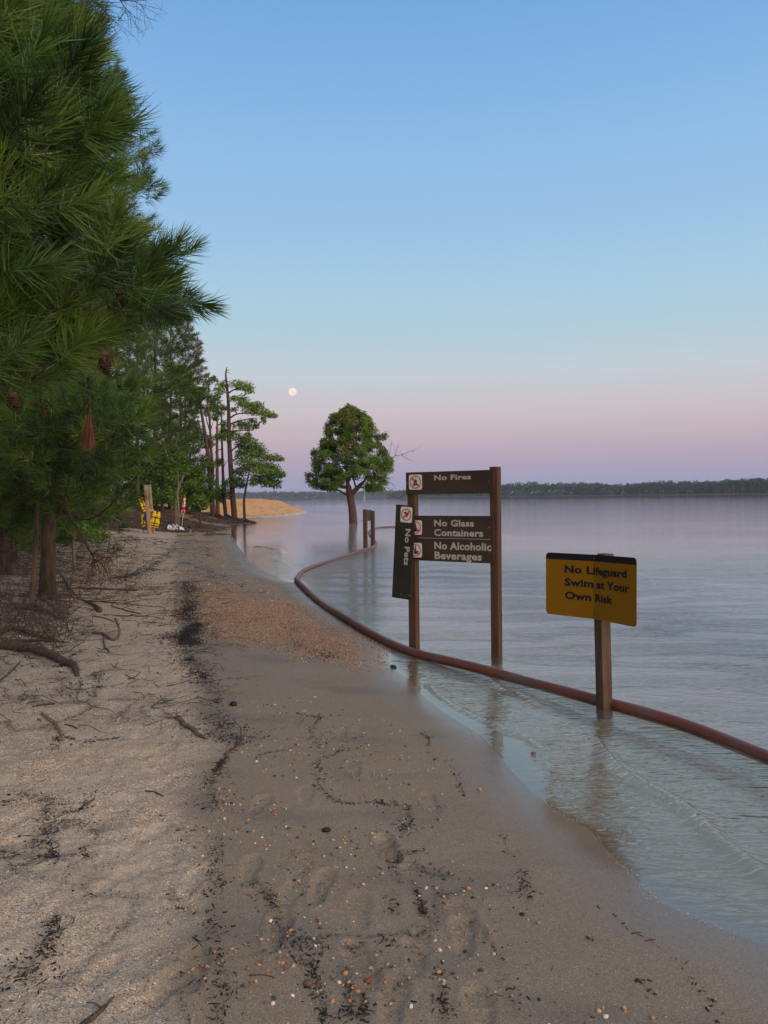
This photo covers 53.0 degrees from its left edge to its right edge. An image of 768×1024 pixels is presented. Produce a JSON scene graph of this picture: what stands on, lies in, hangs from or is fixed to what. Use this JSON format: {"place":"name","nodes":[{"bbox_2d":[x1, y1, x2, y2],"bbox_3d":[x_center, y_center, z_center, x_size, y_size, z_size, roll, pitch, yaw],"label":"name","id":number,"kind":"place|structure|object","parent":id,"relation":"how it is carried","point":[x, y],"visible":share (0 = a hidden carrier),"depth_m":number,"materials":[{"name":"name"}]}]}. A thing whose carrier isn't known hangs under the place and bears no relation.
{"place":"outdoors","nodes":[
{"label":"outdoors","id":0,"kind":"place"},
{"bbox_2d":[1,535,311,650],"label":"gravel","id":1,"kind":"structure","parent":0,"point":[181,583],"depth_m":14.10,"materials":[{"name":"brown gravel"}]},
{"bbox_2d":[123,496,384,499],"bbox_3d":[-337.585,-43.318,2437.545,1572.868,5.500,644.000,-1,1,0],"label":"distant shore","id":2,"kind":"structure","parent":0,"point":[314,497],"depth_m":2167.90,"materials":[{"name":"beige sand"}]},
{"bbox_2d":[123,490,472,498],"bbox_3d":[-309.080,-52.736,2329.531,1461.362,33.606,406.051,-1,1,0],"label":"distant wood","id":3,"kind":"object","parent":2,"relation":"on","point":[286,494],"visible":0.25,"depth_m":2174.78,"materials":[{"name":"green plant"}]},
{"bbox_2d":[178,587,387,673],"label":"gravel","id":4,"kind":"structure","parent":0,"point":[284,630],"depth_m":9.49,"materials":[{"name":"brown gravel"}]},
{"bbox_2d":[289,388,296,395],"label":"moon","id":5,"kind":"object","parent":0,"point":[292,391],"visible":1,"depth_m":8798.73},
{"bbox_2d":[0,498,767,1023],"bbox_3d":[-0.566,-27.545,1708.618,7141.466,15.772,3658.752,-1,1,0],"label":"sandy ground","id":6,"kind":"structure","parent":0,"point":[574,876],"depth_m":3.78,"materials":[{"name":"beige sand"}]},
{"bbox_2d":[0,661,21,680],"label":"fallen branch","id":7,"kind":"object","parent":6,"relation":"on","point":[8,673],"visible":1,"depth_m":6.51,"materials":[{"name":"brown wood"}]},
{"bbox_2d":[0,626,58,639],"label":"fallen branch","id":8,"kind":"object","parent":6,"relation":"on","point":[27,632],"visible":0.59,"depth_m":8.32,"materials":[{"name":"brown wood"}]},
{"bbox_2d":[14,603,59,618],"bbox_3d":[-4.338,1.250,9.794,1.165,0.132,0.262,0,1,38],"label":"driftwood log","id":9,"kind":"object","parent":6,"relation":"on","point":[36,608],"visible":0.42,"depth_m":10.00,"materials":[{"name":"brown wood"}]},
{"bbox_2d":[9,639,69,642],"bbox_3d":[-3.681,1.332,7.985,0.817,0.063,0.116,-1,1,-9],"label":"fallen branch","id":10,"kind":"object","parent":6,"relation":"on","point":[20,640],"visible":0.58,"depth_m":8.00,"materials":[{"name":"brown wood"}]},
{"bbox_2d":[0,638,79,676],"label":"driftwood log","id":11,"kind":"object","parent":6,"relation":"on","point":[47,653],"visible":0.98,"depth_m":7.28,"materials":[{"name":"brown wood"}]},
{"bbox_2d":[22,594,64,621],"bbox_3d":[-4.356,1.226,9.960,0.144,0.172,1.947,-2,1,-38],"label":"fallen branch","id":12,"kind":"object","parent":6,"relation":"on","point":[44,600],"visible":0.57,"depth_m":10.24,"materials":[{"name":"brown wood"}]},
{"bbox_2d":[32,703,54,706],"bbox_3d":[-2.516,1.429,5.690,0.015,0.030,0.169,0,1,39],"label":"driftwood stick","id":13,"kind":"object","parent":6,"relation":"on","point":[44,704],"visible":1,"depth_m":5.69,"materials":[{"name":"brown wood"}]},
{"bbox_2d":[10,370,80,561],"bbox_3d":[-7.837,-2.046,16.423,2.634,6.748,2.586,-1,1,0],"label":"slim tree","id":14,"kind":"object","parent":6,"relation":"on","point":[13,554],"depth_m":16.41,"materials":[{"name":"brown plant"}]},
{"bbox_2d":[0,235,96,557],"bbox_3d":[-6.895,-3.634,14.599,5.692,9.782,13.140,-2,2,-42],"label":"pine tree","id":15,"kind":"object","parent":6,"relation":"on","point":[25,527],"visible":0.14,"depth_m":12.33,"materials":[{"name":"green plant"}]},
{"bbox_2d":[0,569,101,653],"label":"dead brush","id":16,"kind":"object","parent":6,"relation":"on","point":[39,611],"visible":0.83,"depth_m":8.68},
{"bbox_2d":[41,712,63,735],"bbox_3d":[-2.265,1.431,5.195,0.112,0.047,0.570,-1,1,-31],"label":"driftwood stick","id":17,"kind":"object","parent":6,"relation":"on","point":[55,725],"visible":1,"depth_m":5.15,"materials":[{"name":"wood"}]},
{"bbox_2d":[29,371,91,603],"bbox_3d":[-4.597,-0.411,10.286,1.386,3.884,1.570,-1,1,0],"label":"pine tree","id":18,"kind":"object","parent":6,"relation":"on","point":[33,584],"visible":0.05,"depth_m":10.28,"materials":[{"name":"brown plant"}]},
{"bbox_2d":[61,575,73,592],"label":"fallen branch","id":19,"kind":"object","parent":6,"relation":"on","point":[69,587],"visible":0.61,"depth_m":12.40,"materials":[{"name":"brown wood"}]},
{"bbox_2d":[13,237,124,548],"bbox_3d":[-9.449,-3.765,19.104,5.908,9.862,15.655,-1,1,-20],"label":"pine tree","id":20,"kind":"object","parent":6,"relation":"on","point":[95,524],"depth_m":16.88,"materials":[{"name":"green plant"}]},
{"bbox_2d":[29,204,115,350],"bbox_3d":[-15.642,-8.332,35.842,6.556,17.776,6.691,-1,1,0],"label":"pine tree","id":21,"kind":"object","parent":6,"relation":"on","point":[83,273],"depth_m":35.94,"materials":[{"name":"green plant"}]},
{"bbox_2d":[0,197,148,574],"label":"pine tree","id":22,"kind":"object","parent":6,"relation":"on","point":[5,561],"visible":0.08,"depth_m":11.73,"materials":[{"name":"green plant"}]},
{"bbox_2d":[19,420,133,554],"bbox_3d":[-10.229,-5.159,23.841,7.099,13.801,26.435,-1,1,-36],"label":"pine tree","id":23,"kind":"object","parent":6,"relation":"on","point":[30,548],"visible":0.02,"depth_m":16.12,"materials":[{"name":"green plant"}]},
{"bbox_2d":[0,525,154,603],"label":"dead brush","id":24,"kind":"object","parent":6,"relation":"on","point":[57,566],"visible":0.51,"depth_m":13.94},
{"bbox_2d":[55,513,109,570],"bbox_3d":[-6.115,0.742,15.528,1.145,1.697,2.063,-1,1,-13],"label":"shrub","id":25,"kind":"object","parent":6,"relation":"on","point":[85,527],"visible":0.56,"depth_m":15.29,"materials":[{"name":"green plant"}]},
{"bbox_2d":[18,359,148,557],"bbox_3d":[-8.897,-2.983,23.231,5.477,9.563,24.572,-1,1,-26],"label":"pine tree","id":26,"kind":"object","parent":6,"relation":"on","point":[103,538],"visible":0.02,"depth_m":18.70,"materials":[{"name":"green plant"}]},
{"bbox_2d":[84,600,102,611],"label":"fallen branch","id":27,"kind":"object","parent":6,"relation":"on","point":[98,608],"visible":0.98,"depth_m":10.48,"materials":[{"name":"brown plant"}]},
{"bbox_2d":[79,996,114,1023],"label":"driftwood stick","id":28,"kind":"object","parent":6,"relation":"on","point":[92,1017],"visible":1,"depth_m":2.32,"materials":[{"name":"brown wood"}]},
{"bbox_2d":[0,0,198,607],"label":"pine tree","id":29,"kind":"object","parent":6,"relation":"on","point":[62,448],"visible":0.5,"depth_m":8.69,"materials":[{"name":"green plant"}]},
{"bbox_2d":[59,494,122,586],"bbox_3d":[-3.253,0.284,8.162,1.556,0.971,0.372,0,2,43],"label":"leaning dead branch","id":30,"kind":"object","parent":29,"relation":"attached to","point":[99,556],"visible":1,"depth_m":7.86,"materials":[{"name":"brown wood"}]},
{"bbox_2d":[68,587,138,590],"bbox_3d":[-4.605,1.255,12.611,1.092,0.123,0.250,-1,1,-27],"label":"fallen branch","id":31,"kind":"object","parent":6,"relation":"on","point":[108,589],"visible":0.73,"depth_m":12.63,"materials":[{"name":"brown wood"}]},
{"bbox_2d":[72,203,137,512],"bbox_3d":[-14.773,-7.582,37.010,5.903,16.218,6.297,-1,1,-20],"label":"pine tree","id":32,"kind":"object","parent":6,"relation":"on","point":[116,351],"visible":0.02,"depth_m":36.75,"materials":[{"name":"green plant"}]},
{"bbox_2d":[102,635,109,652],"bbox_3d":[-2.875,1.368,7.939,0.034,0.059,0.817,-1,1,-24],"label":"curved root","id":33,"kind":"object","parent":6,"relation":"on","point":[108,650],"visible":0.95,"depth_m":7.94,"materials":[{"name":"brown wood"}]},
{"bbox_2d":[92,618,120,640],"bbox_3d":[-3.076,1.293,8.515,0.292,0.161,0.728,-1,1,-24],"label":"curved root","id":34,"kind":"object","parent":6,"relation":"on","point":[106,635],"visible":0.99,"depth_m":8.44,"materials":[{"name":"brown wood"}]},
{"bbox_2d":[0,597,213,1022],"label":"shell grit","id":35,"kind":"object","parent":6,"relation":"on","point":[100,762],"visible":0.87,"depth_m":4.82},
{"bbox_2d":[60,0,165,47],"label":"bare tree","id":36,"kind":"object","parent":6,"relation":"on","point":[120,18],"visible":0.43,"depth_m":4.14,"materials":[{"name":"brown plant"}]},
{"bbox_2d":[69,595,156,606],"bbox_3d":[-4.020,1.288,11.329,1.819,0.112,0.463,0,1,19],"label":"fallen branch","id":37,"kind":"object","parent":6,"relation":"on","point":[117,600],"visible":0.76,"depth_m":11.21,"materials":[{"name":"brown wood"}]},
{"bbox_2d":[72,151,159,513],"bbox_3d":[-14.399,-8.633,38.701,6.833,18.225,6.603,0,2,45],"label":"pine tree","id":38,"kind":"object","parent":6,"relation":"on","point":[146,361],"visible":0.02,"depth_m":38.31,"materials":[{"name":"green plant"}]},
{"bbox_2d":[0,0,232,451],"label":"foreground pine","id":39,"kind":"object","parent":6,"relation":"on","point":[46,98],"visible":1,"depth_m":3.77,"materials":[{"name":"green plant"}]},
{"bbox_2d":[4,529,233,584],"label":"twig litter","id":40,"kind":"object","parent":6,"relation":"on","point":[139,539],"visible":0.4,"depth_m":19.80,"materials":[{"name":"brown wood"}]},
{"bbox_2d":[0,573,246,732],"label":"twig litter","id":41,"kind":"object","parent":6,"relation":"on","point":[62,582],"visible":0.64,"depth_m":8.51,"materials":[{"name":"brown wood"}]},
{"bbox_2d":[111,604,139,613],"bbox_3d":[-3.447,1.310,10.551,0.257,0.071,0.819,-2,2,-43],"label":"fallen branch","id":42,"kind":"object","parent":6,"relation":"on","point":[126,610],"visible":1,"depth_m":10.54,"materials":[{"name":"brown wood"}]},
{"bbox_2d":[89,237,167,511],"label":"pine tree","id":43,"kind":"object","parent":6,"relation":"on","point":[144,372],"visible":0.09,"depth_m":40.68,"materials":[{"name":"green plant"}]},
{"bbox_2d":[103,613,163,619],"bbox_3d":[-3.217,1.356,9.929,0.821,0.074,0.260,-1,1,-12],"label":"fallen branch","id":44,"kind":"object","parent":6,"relation":"on","point":[137,615],"visible":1,"depth_m":9.99,"materials":[{"name":"brown wood"}]},
{"bbox_2d":[104,440,192,506],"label":"understory tree","id":45,"kind":"object","parent":6,"relation":"on","point":[166,446],"visible":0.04,"depth_m":48.56,"materials":[{"name":"green plant"}]},
{"bbox_2d":[144,485,154,533],"bbox_3d":[-10.020,0.028,32.968,0.361,2.400,0.917,-1,1,0],"label":"life jacket station","id":46,"kind":"object","parent":6,"relation":"on","point":[149,510],"visible":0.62,"depth_m":32.54,"materials":[{"name":"brown wood"}]},
{"bbox_2d":[139,498,145,511],"bbox_3d":[-10.161,-0.325,32.569,0.446,0.659,0.206,-1,1,0],"label":"life jacket","id":47,"kind":"object","parent":46,"relation":"hanging from","point":[143,506],"visible":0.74,"depth_m":32.51,"materials":[{"name":"yellow fabric"}]},
{"bbox_2d":[141,514,147,532],"bbox_3d":[-10.260,0.545,32.987,0.315,0.932,0.189,-1,1,0],"label":"life jacket","id":48,"kind":"object","parent":46,"relation":"hanging from","point":[143,523],"visible":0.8,"depth_m":32.92,"materials":[{"name":"yellow fabric"}]},
{"bbox_2d":[151,511,160,527],"bbox_3d":[-9.789,0.322,32.890,0.487,0.737,0.177,-1,1,-14],"label":"life jacket","id":49,"kind":"object","parent":46,"relation":"hanging from","point":[156,518],"visible":0.98,"depth_m":32.83,"materials":[{"name":"yellow fabric"}]},
{"bbox_2d":[113,244,192,509],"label":"pine tree","id":50,"kind":"object","parent":6,"relation":"on","point":[167,352],"visible":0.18,"depth_m":43.54,"materials":[{"name":"green plant"}]},
{"bbox_2d":[145,790,163,796],"bbox_3d":[-1.212,1.488,4.075,0.152,0.009,0.022,0,1,35],"label":"driftwood stick","id":51,"kind":"object","parent":6,"relation":"on","point":[155,792],"visible":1,"depth_m":4.08,"materials":[{"name":"brown wood"}]},
{"bbox_2d":[114,262,203,508],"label":"pine tree","id":52,"kind":"object","parent":6,"relation":"on","point":[182,337],"visible":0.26,"depth_m":47.12,"materials":[{"name":"green plant"}]},
{"bbox_2d":[131,445,190,511],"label":"understory tree","id":53,"kind":"object","parent":6,"relation":"on","point":[166,471],"visible":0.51,"depth_m":45.52,"materials":[{"name":"green plant"}]},
{"bbox_2d":[152,487,180,524],"bbox_3d":[-10.633,0.037,37.406,1.707,2.483,1.023,0,1,32],"label":"broadleaf tree","id":54,"kind":"object","parent":6,"relation":"on","point":[170,498],"visible":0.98,"depth_m":37.11,"materials":[{"name":"green plant"}]},
{"bbox_2d":[91,502,252,536],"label":"root mat","id":55,"kind":"object","parent":6,"relation":"on","point":[135,519],"visible":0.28,"depth_m":40.18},
{"bbox_2d":[130,306,215,510],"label":"pine tree","id":56,"kind":"object","parent":6,"relation":"on","point":[199,402],"visible":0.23,"depth_m":49.96,"materials":[{"name":"green plant"}]},
{"bbox_2d":[144,318,209,510],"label":"pine tree","id":57,"kind":"object","parent":6,"relation":"on","point":[197,350],"visible":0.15,"depth_m":60.65,"materials":[{"name":"green plant"}]},
{"bbox_2d":[174,467,179,529],"bbox_3d":[-9.644,-0.371,35.998,0.313,3.435,0.079,-1,1,0],"label":"dead sapling","id":58,"kind":"object","parent":6,"relation":"on","point":[178,504],"visible":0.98,"depth_m":35.97,"materials":[{"name":"brown plant"}]},
{"bbox_2d":[151,360,206,507],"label":"broadleaf tree","id":59,"kind":"object","parent":6,"relation":"on","point":[180,391],"visible":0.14,"depth_m":59.14,"materials":[{"name":"green plant"}]},
{"bbox_2d":[161,464,198,524],"bbox_3d":[-9.797,-0.587,38.034,2.060,3.676,1.824,0,1,18],"label":"broadleaf tree","id":60,"kind":"object","parent":6,"relation":"on","point":[183,469],"visible":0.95,"depth_m":37.79,"materials":[{"name":"green plant"}]},
{"bbox_2d":[155,707,207,738],"bbox_3d":[-1.350,1.443,5.320,0.152,0.091,0.701,-2,2,-44],"label":"driftwood stick","id":61,"kind":"object","parent":6,"relation":"on","point":[181,720],"visible":0.98,"depth_m":5.27,"materials":[{"name":"brown wood"}]},
{"bbox_2d":[181,496,185,523],"bbox_3d":[-10.092,0.144,38.651,0.251,1.951,0.226,-2,1,-38],"label":"closed umbrella","id":62,"kind":"object","parent":6,"relation":"on","point":[183,506],"visible":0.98,"depth_m":38.59,"materials":[{"name":"red fabric"}]},
{"bbox_2d":[177,529,197,535],"bbox_3d":[-8.386,0.892,32.854,0.905,0.297,0.141,-1,1,-4],"label":"driftwood log","id":63,"kind":"object","parent":6,"relation":"on","point":[189,534],"visible":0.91,"depth_m":32.81,"materials":[{"name":"wood"}]},
{"bbox_2d":[161,466,218,508],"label":"understory tree","id":64,"kind":"object","parent":6,"relation":"on","point":[199,489],"visible":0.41,"depth_m":50.18,"materials":[{"name":"green plant"}]},
{"bbox_2d":[185,493,210,524],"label":"bush","id":65,"kind":"object","parent":6,"relation":"on","point":[194,504],"visible":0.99,"depth_m":42.86,"materials":[{"name":"green plant"}]},
{"bbox_2d":[183,375,226,518],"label":"broadleaf tree","id":66,"kind":"object","parent":6,"relation":"on","point":[207,444],"visible":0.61,"depth_m":53.02,"materials":[{"name":"green plant"}]},
{"bbox_2d":[216,414,219,513],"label":"dead tree","id":67,"kind":"object","parent":6,"relation":"on","point":[217,477],"visible":0.54,"depth_m":56.84,"materials":[{"name":"wood"}]},
{"bbox_2d":[206,393,231,518],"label":"broadleaf tree","id":68,"kind":"object","parent":6,"relation":"on","point":[222,490],"visible":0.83,"depth_m":54.65,"materials":[{"name":"green plant"}]},
{"bbox_2d":[223,727,241,754],"bbox_3d":[-0.948,1.474,4.943,0.058,0.059,0.410,-1,1,4],"label":"driftwood stick","id":69,"kind":"object","parent":6,"relation":"on","point":[238,745],"visible":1,"depth_m":4.93,"materials":[{"name":"brown wood"}]},
{"bbox_2d":[229,701,236,705],"bbox_3d":[-1.161,1.478,5.920,0.060,0.046,0.075,-1,1,-10],"label":"stone","id":70,"kind":"object","parent":6,"relation":"on","point":[233,703],"visible":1,"depth_m":5.90,"materials":[{"name":"black stone"}]},
{"bbox_2d":[0,580,473,1023],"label":"black debris","id":71,"kind":"object","parent":6,"relation":"on","point":[113,829],"visible":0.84,"depth_m":3.61,"materials":[{"name":"black plant"}]},
{"bbox_2d":[211,367,286,519],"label":"broadleaf tree","id":72,"kind":"object","parent":6,"relation":"on","point":[257,450],"visible":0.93,"depth_m":53.78,"materials":[{"name":"green plant"}]},
{"bbox_2d":[217,466,285,522],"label":"broadleaf tree","id":73,"kind":"object","parent":6,"relation":"on","point":[272,481],"visible":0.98,"depth_m":51.42,"materials":[{"name":"green plant"}]},
{"bbox_2d":[249,974,272,976],"bbox_3d":[-0.408,1.542,2.560,0.081,0.009,0.011,-1,1,0],"label":"driftwood stick","id":74,"kind":"object","parent":6,"relation":"on","point":[260,975],"visible":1,"depth_m":2.56,"materials":[{"name":"brown wood"}]},
{"bbox_2d":[303,979,312,986],"bbox_3d":[-0.248,1.544,2.523,0.034,0.023,0.029,0,1,17],"label":"stone","id":75,"kind":"object","parent":6,"relation":"on","point":[307,983],"visible":1,"depth_m":2.51,"materials":[{"name":"stone"}]},
{"bbox_2d":[0,568,648,1021],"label":"black debris","id":76,"kind":"object","parent":6,"relation":"on","point":[282,764],"visible":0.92,"depth_m":3.85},
{"bbox_2d":[322,827,330,831],"bbox_3d":[-0.278,1.533,3.710,0.046,0.025,0.037,-1,1,-16],"label":"stone","id":77,"kind":"object","parent":6,"relation":"on","point":[326,829],"visible":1,"depth_m":3.70,"materials":[{"name":"grey stone"}]},
{"bbox_2d":[0,532,723,1023],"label":"black debris","id":78,"kind":"object","parent":6,"relation":"on","point":[186,638],"visible":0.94,"depth_m":3.88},
{"bbox_2d":[364,977,371,982],"bbox_3d":[-0.052,1.563,2.567,0.031,0.009,0.028,-2,1,-39],"label":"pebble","id":79,"kind":"object","parent":6,"relation":"on","point":[368,980],"visible":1,"depth_m":2.56,"materials":[{"name":"orange stone"}]},
{"bbox_2d":[172,629,719,1023],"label":"pebbles","id":80,"kind":"object","parent":6,"relation":"on","point":[438,971],"visible":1,"depth_m":2.91,"materials":[{"name":"stone"}]},
{"bbox_2d":[165,629,765,1023],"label":"grit","id":81,"kind":"object","parent":6,"relation":"on","point":[402,882],"visible":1,"depth_m":3.10,"materials":[{"name":"white stone"}]},
{"bbox_2d":[546,552,636,718],"bbox_3d":[1.659,1.118,5.928,0.236,1.596,0.892,-1,1,-33],"label":"lifeguard sign","id":82,"kind":"object","parent":6,"relation":"on","point":[600,589],"visible":0.98,"depth_m":5.91,"materials":[{"name":"yellow metal"}]},
{"bbox_2d":[69,0,767,497],"label":"sky","id":83,"kind":"structure","parent":0,"point":[528,239],"materials":[{"name":"blue"}]},
{"bbox_2d":[228,494,767,919],"bbox_3d":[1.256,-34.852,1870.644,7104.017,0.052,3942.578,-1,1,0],"label":"lake water","id":84,"kind":"structure","parent":0,"point":[702,560],"depth_m":18.61,"materials":[{"name":"blue liquid"}]},
{"bbox_2d":[303,403,414,522],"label":"lone tree","id":85,"kind":"object","parent":84,"relation":"in","point":[348,420],"visible":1,"depth_m":48.16,"materials":[{"name":"green plant"}]},
{"bbox_2d":[360,509,374,556],"bbox_3d":[-0.542,0.930,25.638,0.226,2.054,1.169,0,1,13],"label":"sign frame","id":86,"kind":"object","parent":84,"relation":"in","point":[368,515],"visible":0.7,"depth_m":25.41,"materials":[{"name":"brown wood"}]},
{"bbox_2d":[406,467,502,664],"bbox_3d":[0.728,0.761,8.131,1.080,2.445,0.118,0,1,34],"label":"rules sign","id":87,"kind":"object","parent":84,"relation":"in","point":[477,539],"visible":0.99,"depth_m":8.00,"materials":[{"name":"black paint"}]},
{"bbox_2d":[392,504,415,599],"bbox_3d":[0.212,0.435,8.372,0.307,1.036,0.026,0,1,34],"label":"hanging sign board","id":88,"kind":"object","parent":87,"relation":"attached to","point":[403,551],"visible":1,"depth_m":8.36,"materials":[{"name":"black paint"}]},
{"bbox_2d":[294,526,767,764],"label":"hose","id":89,"kind":"object","parent":84,"relation":"on","point":[743,748],"visible":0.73,"depth_m":6.48,"materials":[{"name":"brown rubber"}]},
{"bbox_2d":[415,687,733,937],"bbox_3d":[0.791,1.522,5.950,0.764,0.002,6.278,-1,1,-13],"label":"foam","id":90,"kind":"object","parent":84,"relation":"on","point":[621,862],"visible":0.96,"depth_m":3.39,"materials":[{"name":"grey"}]},
{"bbox_2d":[391,491,767,497],"bbox_3d":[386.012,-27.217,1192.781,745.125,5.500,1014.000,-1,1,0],"label":"shore","id":91,"kind":"structure","parent":0,"point":[720,493],"depth_m":998.58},
{"bbox_2d":[385,477,767,497],"bbox_3d":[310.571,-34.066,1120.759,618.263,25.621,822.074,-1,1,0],"label":"wood","id":92,"kind":"object","parent":91,"relation":"on","point":[757,485],"depth_m":988.27,"materials":[{"name":"green plant"}]}
]}

